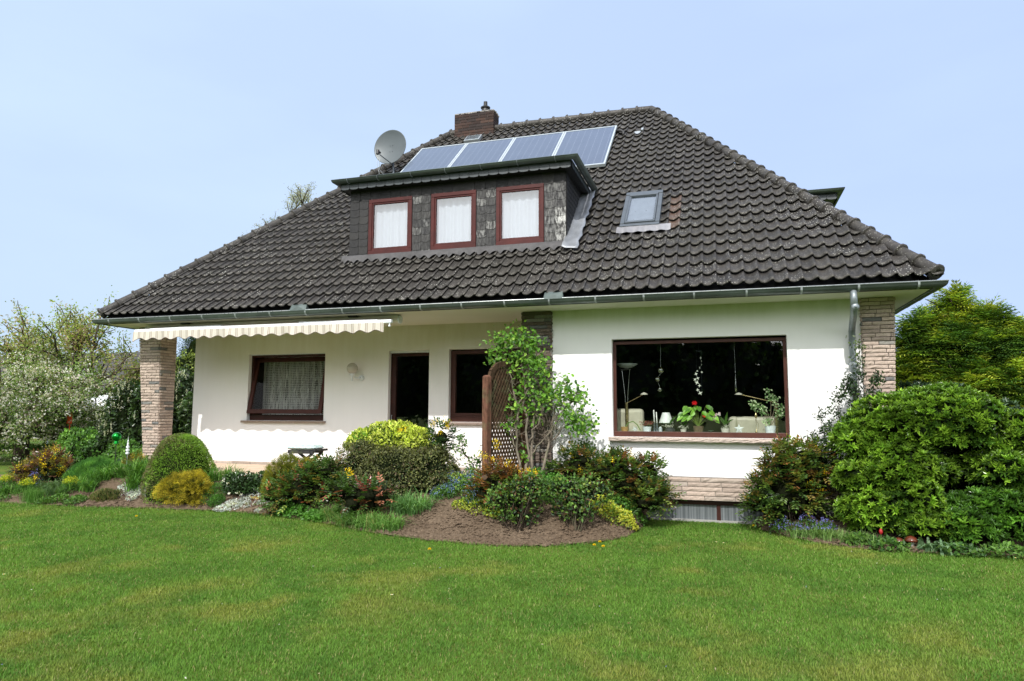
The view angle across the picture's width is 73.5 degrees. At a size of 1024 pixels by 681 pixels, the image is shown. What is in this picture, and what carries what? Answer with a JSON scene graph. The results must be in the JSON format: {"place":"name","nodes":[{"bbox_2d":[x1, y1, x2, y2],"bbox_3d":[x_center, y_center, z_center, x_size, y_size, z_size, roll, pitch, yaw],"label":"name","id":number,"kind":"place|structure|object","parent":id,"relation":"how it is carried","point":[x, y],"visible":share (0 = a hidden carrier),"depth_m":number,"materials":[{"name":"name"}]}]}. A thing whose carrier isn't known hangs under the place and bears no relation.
{"place":"outdoors","nodes":[
{"label":"outdoors","id":0,"kind":"place"},
{"bbox_2d":[0,352,139,437],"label":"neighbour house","id":1,"kind":"structure","parent":0,"point":[137,357],"depth_m":42.51,"materials":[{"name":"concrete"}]},
{"bbox_2d":[121,448,153,464],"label":"mahonia","id":2,"kind":"object","parent":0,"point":[132,456],"visible":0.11,"depth_m":13.82,"materials":[{"name":"green plant"}]},
{"bbox_2d":[209,463,469,475],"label":"terrace","id":3,"kind":"structure","parent":0,"point":[257,468],"depth_m":13.60,"materials":[{"name":"stone"}]},
{"bbox_2d":[288,444,327,459],"bbox_3d":[-3.901,2.229,13.016,0.655,0.503,0.420,-2,-6,17],"label":"garden table","id":4,"kind":"object","parent":3,"relation":"on","point":[301,450],"visible":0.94,"depth_m":12.90,"materials":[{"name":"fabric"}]},
{"bbox_2d":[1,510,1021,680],"bbox_3d":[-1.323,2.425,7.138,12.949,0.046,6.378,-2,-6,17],"label":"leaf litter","id":5,"kind":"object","parent":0,"point":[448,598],"visible":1,"depth_m":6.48,"materials":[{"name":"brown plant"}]},
{"bbox_2d":[0,438,1023,680],"bbox_3d":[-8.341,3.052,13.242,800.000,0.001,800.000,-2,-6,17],"label":"lawn","id":6,"kind":"structure","parent":0,"point":[4,465],"depth_m":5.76,"materials":[{"name":"green plant"}]},
{"bbox_2d":[0,440,51,451],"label":"shade groundcover","id":7,"kind":"object","parent":6,"relation":"on","point":[35,446],"visible":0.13,"depth_m":24.15,"materials":[{"name":"green plant"}]},
{"bbox_2d":[0,340,119,462],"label":"apple tree","id":8,"kind":"object","parent":6,"relation":"on","point":[46,403],"visible":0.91,"depth_m":22.48,"materials":[{"name":"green plant"}]},
{"bbox_2d":[0,285,140,421],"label":"cherry tree","id":9,"kind":"object","parent":6,"relation":"on","point":[76,334],"visible":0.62,"depth_m":25.68,"materials":[{"name":"green plant"}]},
{"bbox_2d":[56,426,98,459],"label":"garden shrub","id":10,"kind":"object","parent":6,"relation":"on","point":[65,435],"visible":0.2,"depth_m":20.96,"materials":[{"name":"green plant"}]},
{"bbox_2d":[59,430,98,461],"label":"garden shrub","id":11,"kind":"object","parent":6,"relation":"on","point":[73,440],"visible":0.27,"depth_m":20.18,"materials":[{"name":"green plant"}]},
{"bbox_2d":[73,434,105,461],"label":"garden shrub","id":12,"kind":"object","parent":6,"relation":"on","point":[85,449],"visible":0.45,"depth_m":19.46,"materials":[{"name":"green plant"}]},
{"bbox_2d":[102,438,143,456],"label":"garden shrub","id":13,"kind":"object","parent":6,"relation":"on","point":[123,444],"visible":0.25,"depth_m":17.91,"materials":[{"name":"green plant"}]},
{"bbox_2d":[105,446,142,460],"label":"garden shrub","id":14,"kind":"object","parent":6,"relation":"on","point":[120,452],"visible":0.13,"depth_m":17.12,"materials":[{"name":"green plant"}]},
{"bbox_2d":[91,377,177,451],"bbox_3d":[-10.664,2.373,19.535,2.615,2.702,1.663,-2,-6,17],"label":"cherry laurel","id":15,"kind":"object","parent":6,"relation":"on","point":[122,416],"visible":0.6,"depth_m":19.07,"materials":[{"name":"green plant"}]},
{"bbox_2d":[173,364,194,433],"bbox_3d":[-9.556,2.279,20.930,3.803,3.188,2.347,-5,-8,42],"label":"cherry laurel","id":16,"kind":"object","parent":6,"relation":"on","point":[183,400],"visible":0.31,"depth_m":20.80,"materials":[{"name":"green plant"}]},
{"bbox_2d":[175,346,194,381],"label":"garden shrub","id":17,"kind":"object","parent":6,"relation":"on","point":[183,361],"visible":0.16,"depth_m":23.96,"materials":[{"name":"green plant"}]},
{"bbox_2d":[176,337,195,361],"bbox_3d":[-13.709,2.074,28.687,3.757,5.158,3.203,-2,-6,17],"label":"blue conifer","id":18,"kind":"object","parent":6,"relation":"on","point":[190,345],"visible":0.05,"depth_m":28.29,"materials":[{"name":"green plant"}]},
{"bbox_2d":[241,182,315,235],"bbox_3d":[-11.584,-1.272,33.663,4.940,12.985,2.568,-3,-7,28],"label":"larch tree","id":19,"kind":"object","parent":6,"relation":"on","point":[299,195],"visible":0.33,"depth_m":33.75,"materials":[{"name":"green plant"}]},
{"bbox_2d":[0,473,649,546],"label":"flower bed","id":20,"kind":"object","parent":6,"relation":"on","point":[113,483],"visible":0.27,"depth_m":10.15,"materials":[{"name":"green plant"}]},
{"bbox_2d":[0,473,16,489],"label":"spurge","id":21,"kind":"object","parent":20,"relation":"on","point":[4,479],"visible":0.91,"depth_m":13.34,"materials":[{"name":"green plant"}]},
{"bbox_2d":[0,476,41,494],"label":"daylily","id":22,"kind":"object","parent":20,"relation":"on","point":[7,490],"visible":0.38,"depth_m":13.15,"materials":[{"name":"green plant"}]},
{"bbox_2d":[11,477,37,495],"bbox_3d":[-9.194,2.753,12.957,0.502,0.343,0.386,-2,-6,17],"label":"spurge","id":23,"kind":"object","parent":20,"relation":"on","point":[25,483],"visible":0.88,"depth_m":12.92,"materials":[{"name":"yellow plant"}]},
{"bbox_2d":[19,486,50,503],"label":"daylily","id":24,"kind":"object","parent":20,"relation":"on","point":[32,496],"visible":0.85,"depth_m":12.55,"materials":[{"name":"green plant"}]},
{"bbox_2d":[5,441,77,482],"bbox_3d":[-9.315,2.495,13.683,1.696,0.966,0.999,-2,-6,17],"label":"mahonia","id":25,"kind":"object","parent":20,"relation":"on","point":[48,465],"visible":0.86,"depth_m":13.48,"materials":[{"name":"orange plant"}]},
{"bbox_2d":[0,492,88,504],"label":"creeping weeds","id":26,"kind":"object","parent":20,"relation":"on","point":[66,501],"visible":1,"depth_m":12.38,"materials":[{"name":"green plant"}]},
{"bbox_2d":[17,464,72,488],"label":"bluebells","id":27,"kind":"object","parent":20,"relation":"on","point":[39,475],"visible":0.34,"depth_m":13.34,"materials":[{"name":"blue plant"}]},
{"bbox_2d":[35,475,71,496],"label":"daylily","id":28,"kind":"object","parent":20,"relation":"on","point":[53,487],"visible":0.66,"depth_m":12.94,"materials":[{"name":"green plant"}]},
{"bbox_2d":[55,475,79,493],"bbox_3d":[-8.256,2.703,12.779,0.477,0.372,0.403,-2,-6,17],"label":"spurge","id":29,"kind":"object","parent":20,"relation":"on","point":[68,481],"visible":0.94,"depth_m":12.72,"materials":[{"name":"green plant"}]},
{"bbox_2d":[69,468,105,491],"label":"daylily","id":30,"kind":"object","parent":20,"relation":"on","point":[86,484],"visible":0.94,"depth_m":12.72,"materials":[{"name":"green plant"}]},
{"bbox_2d":[61,455,122,489],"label":"green cushion plant","id":31,"kind":"object","parent":20,"relation":"on","point":[79,469],"visible":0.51,"depth_m":13.25,"materials":[{"name":"green plant"}]},
{"bbox_2d":[88,487,122,501],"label":"heath shrub","id":32,"kind":"object","parent":20,"relation":"on","point":[105,494],"visible":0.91,"depth_m":12.33,"materials":[{"name":"green plant"}]},
{"bbox_2d":[112,432,121,471],"bbox_3d":[-7.654,2.262,13.238,0.171,0.976,0.171,-2,-6,17],"label":"gazing ball","id":33,"kind":"object","parent":20,"relation":"on","point":[116,437],"visible":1,"depth_m":13.23,"materials":[{"name":"green glass"}]},
{"bbox_2d":[87,454,149,480],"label":"daylily","id":34,"kind":"object","parent":20,"relation":"on","point":[109,474],"visible":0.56,"depth_m":12.94,"materials":[{"name":"green plant"}]},
{"bbox_2d":[112,458,150,491],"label":"daylily","id":35,"kind":"object","parent":20,"relation":"on","point":[134,476],"visible":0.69,"depth_m":12.58,"materials":[{"name":"green plant"}]},
{"bbox_2d":[116,481,146,500],"bbox_3d":[-6.847,2.728,12.452,0.900,0.328,0.447,-2,-6,17],"label":"silver stonecrop","id":36,"kind":"object","parent":20,"relation":"on","point":[131,495],"visible":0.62,"depth_m":12.38,"materials":[{"name":"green plant"}]},
{"bbox_2d":[140,432,215,505],"bbox_3d":[-6.136,2.403,12.689,1.329,1.398,1.329,-2,-6,17],"label":"boxwood topiary","id":37,"kind":"object","parent":20,"relation":"on","point":[181,451],"visible":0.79,"depth_m":12.35,"materials":[{"name":"green plant"}]},
{"bbox_2d":[151,468,213,506],"bbox_3d":[-5.801,2.583,12.094,1.161,0.758,0.692,-2,-6,17],"label":"golden thread cypress","id":38,"kind":"object","parent":20,"relation":"on","point":[178,489],"visible":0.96,"depth_m":11.93,"materials":[{"name":"yellow plant"}]},
{"bbox_2d":[199,482,225,507],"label":"woodruff groundcover","id":39,"kind":"object","parent":20,"relation":"on","point":[217,497],"visible":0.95,"depth_m":11.88,"materials":[{"name":"green plant"}]},
{"bbox_2d":[202,460,252,484],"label":"daylily","id":40,"kind":"object","parent":20,"relation":"on","point":[215,477],"visible":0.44,"depth_m":12.36,"materials":[{"name":"green plant"}]},
{"bbox_2d":[212,490,269,512],"bbox_3d":[-4.545,2.713,11.713,1.046,0.394,0.570,-2,-6,17],"label":"silver stonecrop","id":41,"kind":"object","parent":20,"relation":"on","point":[223,507],"visible":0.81,"depth_m":11.66,"materials":[{"name":"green plant"}]},
{"bbox_2d":[220,470,275,503],"bbox_3d":[-4.514,2.549,11.973,1.331,0.578,0.713,-2,-6,17],"label":"camellia","id":42,"kind":"object","parent":20,"relation":"on","point":[236,482],"visible":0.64,"depth_m":11.87,"materials":[{"name":"green plant"}]},
{"bbox_2d":[258,452,320,499],"bbox_3d":[-3.756,2.376,11.715,1.167,0.946,0.773,-2,-6,17],"label":"golden arborvitae","id":43,"kind":"object","parent":20,"relation":"on","point":[282,464],"visible":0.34,"depth_m":11.64,"materials":[{"name":"green plant"}]},
{"bbox_2d":[272,502,326,521],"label":"lime green perennial","id":44,"kind":"object","parent":20,"relation":"on","point":[300,510],"visible":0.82,"depth_m":10.80,"materials":[{"name":"green plant"}]},
{"bbox_2d":[250,453,350,516],"bbox_3d":[-3.374,2.358,11.265,1.868,1.041,1.113,-2,-6,17],"label":"mahonia","id":45,"kind":"object","parent":20,"relation":"on","point":[304,487],"visible":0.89,"depth_m":11.06,"materials":[{"name":"green plant"}]},
{"bbox_2d":[309,499,351,522],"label":"ornamental grass","id":46,"kind":"object","parent":20,"relation":"on","point":[328,512],"depth_m":10.47,"materials":[{"name":"green plant"}]},
{"bbox_2d":[325,508,373,526],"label":"ornamental grass","id":47,"kind":"object","parent":20,"relation":"on","point":[343,520],"depth_m":10.13,"materials":[{"name":"green plant"}]},
{"bbox_2d":[319,467,403,522],"bbox_3d":[-2.273,2.338,10.339,1.343,0.839,0.891,-2,-6,17],"label":"mahonia","id":48,"kind":"object","parent":20,"relation":"on","point":[369,495],"visible":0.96,"depth_m":10.22,"materials":[{"name":"green plant"}]},
{"bbox_2d":[340,506,389,530],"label":"ornamental grass","id":49,"kind":"object","parent":20,"relation":"on","point":[357,523],"depth_m":9.88,"materials":[{"name":"green plant"}]},
{"bbox_2d":[357,510,411,532],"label":"ornamental grass","id":50,"kind":"object","parent":20,"relation":"on","point":[391,523],"depth_m":9.66,"materials":[{"name":"green plant"}]},
{"bbox_2d":[343,419,435,454],"bbox_3d":[-2.021,1.906,11.612,1.794,1.160,0.817,-2,-6,17],"label":"variegated euonymus","id":51,"kind":"object","parent":20,"relation":"on","point":[411,438],"visible":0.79,"depth_m":11.44,"materials":[{"name":"yellow plant"}]},
{"bbox_2d":[329,439,466,506],"bbox_3d":[-1.982,2.189,11.137,2.647,1.182,1.155,-2,-6,17],"label":"azalea","id":52,"kind":"object","parent":20,"relation":"on","point":[409,469],"visible":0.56,"depth_m":10.90,"materials":[{"name":"green plant"}]},
{"bbox_2d":[384,486,447,515],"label":"ornamental grass","id":53,"kind":"object","parent":20,"relation":"on","point":[407,504],"depth_m":10.16,"materials":[{"name":"green plant"}]},
{"bbox_2d":[397,416,463,466],"bbox_3d":[-1.311,1.863,11.267,1.073,1.270,0.670,-1,-6,7],"label":"mahonia","id":54,"kind":"object","parent":20,"relation":"on","point":[440,436],"visible":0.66,"depth_m":11.23,"materials":[{"name":"green plant"}]},
{"bbox_2d":[429,465,494,507],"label":"forget me nots","id":55,"kind":"object","parent":20,"relation":"on","point":[448,490],"visible":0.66,"depth_m":10.55,"materials":[{"name":"blue plant"}]},
{"bbox_2d":[450,433,481,470],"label":"young rose","id":56,"kind":"object","parent":20,"relation":"on","point":[460,437],"visible":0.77,"depth_m":10.99,"materials":[{"name":"green plant"}]},
{"bbox_2d":[451,497,503,518],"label":"yellow leaved groundcover","id":57,"kind":"object","parent":20,"relation":"on","point":[454,505],"visible":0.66,"depth_m":9.94,"materials":[{"name":"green plant"}]},
{"bbox_2d":[458,439,539,509],"bbox_3d":[-0.156,2.020,10.096,1.303,1.136,0.935,-2,-6,17],"label":"mahonia","id":58,"kind":"object","parent":20,"relation":"on","point":[495,476],"visible":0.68,"depth_m":10.00,"materials":[{"name":"brown plant"}]},
{"bbox_2d":[482,361,526,479],"bbox_3d":[-0.112,1.469,11.092,0.104,2.262,1.042,-4,-7,37],"label":"trellis","id":59,"kind":"object","parent":20,"relation":"on","point":[488,393],"visible":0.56,"depth_m":10.99,"materials":[{"name":"brown wood"}]},
{"bbox_2d":[484,469,551,531],"bbox_3d":[0.047,2.240,9.436,0.990,0.927,0.776,-2,-6,17],"label":"rose bush","id":60,"kind":"object","parent":20,"relation":"on","point":[518,496],"visible":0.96,"depth_m":9.32,"materials":[{"name":"green plant"}]},
{"bbox_2d":[479,318,606,479],"bbox_3d":[0.512,1.005,11.084,2.081,2.805,0.787,-2,-6,17],"label":"climbing rose","id":61,"kind":"object","parent":20,"relation":"on","point":[531,346],"visible":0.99,"depth_m":11.04,"materials":[{"name":"green plant"}]},
{"bbox_2d":[525,467,583,503],"bbox_3d":[0.593,2.184,10.393,0.930,0.525,0.772,1,-6,-5],"label":"shrub","id":62,"kind":"object","parent":20,"relation":"on","point":[544,474],"visible":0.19,"depth_m":10.43,"materials":[{"name":"green plant"}]},
{"bbox_2d":[544,470,613,531],"bbox_3d":[0.919,2.256,9.493,1.010,0.910,0.742,-2,-6,17],"label":"rose bush","id":63,"kind":"object","parent":20,"relation":"on","point":[574,497],"visible":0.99,"depth_m":9.39,"materials":[{"name":"green plant"}]},
{"bbox_2d":[538,436,628,494],"bbox_3d":[1.070,2.039,10.808,1.654,1.053,1.004,-2,-6,17],"label":"mahonia","id":64,"kind":"object","parent":20,"relation":"on","point":[579,460],"visible":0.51,"depth_m":10.74,"materials":[{"name":"green plant"}]},
{"bbox_2d":[552,493,648,525],"bbox_3d":[1.325,2.486,10.053,1.540,0.501,0.547,2,-6,-17],"label":"green groundcover","id":65,"kind":"object","parent":20,"relation":"on","point":[643,519],"visible":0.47,"depth_m":10.13,"materials":[{"name":"green plant"}]},
{"bbox_2d":[589,494,638,530],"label":"yellow groundcover","id":66,"kind":"object","parent":20,"relation":"on","point":[623,515],"visible":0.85,"depth_m":9.77,"materials":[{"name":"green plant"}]},
{"bbox_2d":[584,445,686,519],"bbox_3d":[1.852,2.155,10.406,1.494,1.141,1.016,-4,-7,33],"label":"mahonia","id":67,"kind":"object","parent":20,"relation":"on","point":[652,496],"visible":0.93,"depth_m":10.26,"materials":[{"name":"green plant"}]},
{"bbox_2d":[91,101,948,524],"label":"detached house","id":68,"kind":"structure","parent":6,"relation":"on","point":[671,249],"depth_m":12.78,"materials":[{"name":"white paint"}]},
{"bbox_2d":[132,315,402,341],"bbox_3d":[-4.688,-0.212,12.782,5.650,0.384,0.574,-2,-6,17],"label":"awning","id":69,"kind":"object","parent":68,"relation":"attached to","point":[356,323],"visible":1,"depth_m":12.52,"materials":[{"name":"white fabric"}]},
{"bbox_2d":[240,353,325,422],"bbox_3d":[-4.719,1.018,14.604,2.026,1.455,0.555,-2,-6,17],"label":"pivot window","id":70,"kind":"structure","parent":68,"relation":"in","point":[303,358],"depth_m":14.72,"materials":[{"name":"brown wood"}]},
{"bbox_2d":[347,363,363,380],"bbox_3d":[-3.176,0.636,13.844,0.219,0.365,0.333,-5,-8,43],"label":"wall lamp","id":71,"kind":"object","parent":68,"relation":"attached to","point":[352,368],"visible":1,"depth_m":13.76,"materials":[{"name":"white glass"}]},
{"bbox_2d":[374,130,405,173],"bbox_3d":[-3.100,-4.640,17.098,0.744,1.301,0.656,3,-7,-27],"label":"satellite dish","id":72,"kind":"object","parent":68,"relation":"attached to","point":[390,147],"visible":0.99,"depth_m":17.18,"materials":[{"name":"grey paint"}]},
{"bbox_2d":[390,350,428,421],"bbox_3d":[-2.020,1.355,13.644,0.880,2.302,0.113,-2,-6,17],"label":"terrace door","id":73,"kind":"structure","parent":68,"relation":"in","point":[394,359],"depth_m":13.78,"materials":[{"name":"brown wood"}]},
{"bbox_2d":[401,143,466,171],"bbox_3d":[-2.064,-4.397,17.164,1.295,1.690,1.933,-2,-6,17],"label":"photovoltaic module","id":74,"kind":"object","parent":68,"relation":"attached to","point":[434,157],"visible":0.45,"depth_m":17.46,"materials":[{"name":"glass"}]},
{"bbox_2d":[449,137,514,166],"bbox_3d":[-0.817,-4.433,16.782,1.295,1.690,1.933,-2,-6,17],"label":"photovoltaic module","id":75,"kind":"object","parent":68,"relation":"attached to","point":[489,151],"visible":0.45,"depth_m":17.07,"materials":[{"name":"blue glass"}]},
{"bbox_2d":[445,349,520,424],"bbox_3d":[-0.490,0.891,13.147,1.600,1.436,0.250,-2,-6,17],"label":"window","id":76,"kind":"structure","parent":68,"relation":"in","point":[456,418],"depth_m":13.34,"materials":[{"name":"brown wood"}]},
{"bbox_2d":[501,131,564,160],"bbox_3d":[0.431,-4.468,16.399,1.295,1.690,1.933,-2,-6,17],"label":"photovoltaic module","id":77,"kind":"object","parent":68,"relation":"attached to","point":[534,146],"visible":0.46,"depth_m":16.69,"materials":[{"name":"blue glass"}]},
{"bbox_2d":[554,125,616,168],"bbox_3d":[1.678,-4.503,16.017,1.295,1.690,1.933,-2,-6,17],"label":"photovoltaic module","id":78,"kind":"object","parent":68,"relation":"attached to","point":[591,147],"visible":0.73,"depth_m":16.09,"materials":[{"name":"blue glass"}]},
{"bbox_2d":[617,409,643,430],"bbox_3d":[1.987,1.752,12.070,0.740,1.095,0.750,-2,-6,17],"label":"armchair","id":79,"kind":"object","parent":68,"relation":"in","point":[636,416],"visible":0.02,"depth_m":11.71,"materials":[{"name":"beige fabric"}]},
{"bbox_2d":[617,363,647,430],"bbox_3d":[2.042,1.323,11.640,0.550,1.860,0.380,-2,-6,17],"label":"floor lamp","id":80,"kind":"object","parent":68,"relation":"in","point":[626,366],"visible":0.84,"depth_m":11.66,"materials":[{"name":"silver metal"}]},
{"bbox_2d":[641,421,654,430],"bbox_3d":[2.244,1.414,11.354,0.260,0.186,0.196,-2,-6,17],"label":"white pot","id":81,"kind":"object","parent":68,"relation":"on","point":[645,427],"visible":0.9,"depth_m":11.31,"materials":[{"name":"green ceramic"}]},
{"bbox_2d":[659,412,672,431],"bbox_3d":[2.551,1.350,11.354,0.236,0.315,0.234,-2,-6,17],"label":"table lamp","id":82,"kind":"object","parent":68,"relation":"on","point":[666,417],"visible":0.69,"depth_m":11.29,"materials":[{"name":"white fabric"}]},
{"bbox_2d":[661,417,675,431],"bbox_3d":[2.559,1.368,11.245,0.232,0.257,0.170,2,-6,-16],"label":"orchid pot","id":83,"kind":"object","parent":68,"relation":"on","point":[669,429],"visible":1,"depth_m":11.21,"materials":[{"name":"grey ceramic"}]},
{"bbox_2d":[677,401,718,431],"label":"potted plant","id":84,"kind":"object","parent":68,"relation":"on","point":[683,415],"visible":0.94,"depth_m":11.09,"materials":[{"name":"green plant"}]},
{"bbox_2d":[608,337,791,442],"bbox_3d":[2.978,0.802,11.043,2.779,1.630,0.629,-2,-6,17],"label":"picture window","id":85,"kind":"structure","parent":68,"relation":"in","point":[653,436],"depth_m":10.87,"materials":[{"name":"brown wood"}]},
{"bbox_2d":[712,412,732,431],"bbox_3d":[3.377,1.306,11.001,0.323,0.334,0.142,0,-6,-2],"label":"orchid pot","id":86,"kind":"object","parent":68,"relation":"on","point":[725,428],"visible":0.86,"depth_m":10.98,"materials":[{"name":"green plant"}]},
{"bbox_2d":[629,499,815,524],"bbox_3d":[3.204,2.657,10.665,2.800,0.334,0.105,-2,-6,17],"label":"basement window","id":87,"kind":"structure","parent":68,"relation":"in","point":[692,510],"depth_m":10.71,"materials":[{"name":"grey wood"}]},
{"bbox_2d":[729,416,775,432],"bbox_3d":[4.168,1.799,11.842,0.800,0.970,0.750,-2,-6,17],"label":"armchair","id":88,"kind":"object","parent":68,"relation":"in","point":[748,424],"visible":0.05,"depth_m":11.55,"materials":[{"name":"beige fabric"}]},
{"bbox_2d":[735,392,778,432],"bbox_3d":[4.078,1.535,11.240,0.785,1.370,0.276,-2,-6,17],"label":"floor lamp","id":89,"kind":"object","parent":68,"relation":"in","point":[776,421],"visible":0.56,"depth_m":11.18,"materials":[{"name":"silver metal"}]},
{"bbox_2d":[748,388,784,432],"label":"potted plant","id":90,"kind":"object","parent":68,"relation":"on","point":[770,428],"visible":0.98,"depth_m":10.78,"materials":[{"name":"green plant"}]},
{"bbox_2d":[57,487,996,553],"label":"soil clods","id":91,"kind":"object","parent":6,"relation":"on","point":[569,536],"visible":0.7,"depth_m":9.44,"materials":[{"name":"brown soil"}]},
{"bbox_2d":[753,514,1023,556],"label":"flower bed","id":92,"kind":"object","parent":6,"relation":"on","point":[838,523],"visible":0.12,"depth_m":9.13,"materials":[{"name":"green plant"}]},
{"bbox_2d":[734,433,844,529],"bbox_3d":[4.065,2.039,9.885,1.690,1.446,1.104,-2,-6,17],"label":"mahonia","id":93,"kind":"object","parent":92,"relation":"on","point":[780,489],"visible":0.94,"depth_m":9.71,"materials":[{"name":"green plant"}]},
{"bbox_2d":[767,513,837,535],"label":"bluebells","id":94,"kind":"object","parent":92,"relation":"on","point":[822,523],"visible":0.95,"depth_m":9.39,"materials":[{"name":"blue plant"}]},
{"bbox_2d":[774,525,839,541],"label":"ornamental grass","id":95,"kind":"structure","parent":92,"relation":"on","point":[803,533],"depth_m":9.14,"materials":[{"name":"green plant"}]},
{"bbox_2d":[803,333,885,501],"bbox_3d":[4.763,1.263,9.786,1.136,2.738,0.433,-2,-6,17],"label":"holly","id":96,"kind":"object","parent":92,"relation":"on","point":[849,384],"visible":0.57,"depth_m":9.83,"materials":[{"name":"green plant"}]},
{"bbox_2d":[820,528,877,545],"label":"ornamental grass","id":97,"kind":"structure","parent":92,"relation":"on","point":[840,535],"depth_m":8.86,"materials":[{"name":"green plant"}]},
{"bbox_2d":[904,536,917,544],"bbox_3d":[4.984,2.521,8.564,0.155,0.164,0.153,-2,-6,17],"label":"ceramic mushroom","id":98,"kind":"object","parent":92,"relation":"on","point":[912,539],"visible":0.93,"depth_m":8.53,"materials":[{"name":"brown ceramic"}]},
{"bbox_2d":[826,381,1023,543],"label":"rhododendron","id":99,"kind":"object","parent":92,"relation":"on","point":[897,471],"visible":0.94,"depth_m":8.89,"materials":[{"name":"green plant"}]},
{"bbox_2d":[841,531,1023,559],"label":"weeds","id":100,"kind":"object","parent":92,"relation":"on","point":[1006,545],"visible":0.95,"depth_m":8.27,"materials":[{"name":"green plant"}]},
{"bbox_2d":[916,536,964,556],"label":"tulip leaves","id":101,"kind":"object","parent":92,"relation":"on","point":[928,546],"visible":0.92,"depth_m":8.32,"materials":[{"name":"green plant"}]},
{"bbox_2d":[896,379,1023,454],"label":"rhododendron","id":102,"kind":"object","parent":92,"relation":"on","point":[906,384],"visible":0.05,"depth_m":10.31,"materials":[{"name":"green plant"}]},
{"bbox_2d":[939,481,1023,546],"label":"rhododendron","id":103,"kind":"object","parent":92,"relation":"on","point":[993,513],"visible":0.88,"depth_m":8.39,"materials":[{"name":"green plant"}]},
{"bbox_2d":[894,279,1023,408],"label":"golden false cypress","id":104,"kind":"object","parent":6,"relation":"on","point":[948,337],"visible":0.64,"depth_m":12.32,"materials":[{"name":"green plant"}]},
{"bbox_2d":[0,0,1023,356],"label":"sky","id":105,"kind":"structure","parent":0,"point":[140,139],"materials":[{"name":"blue"}]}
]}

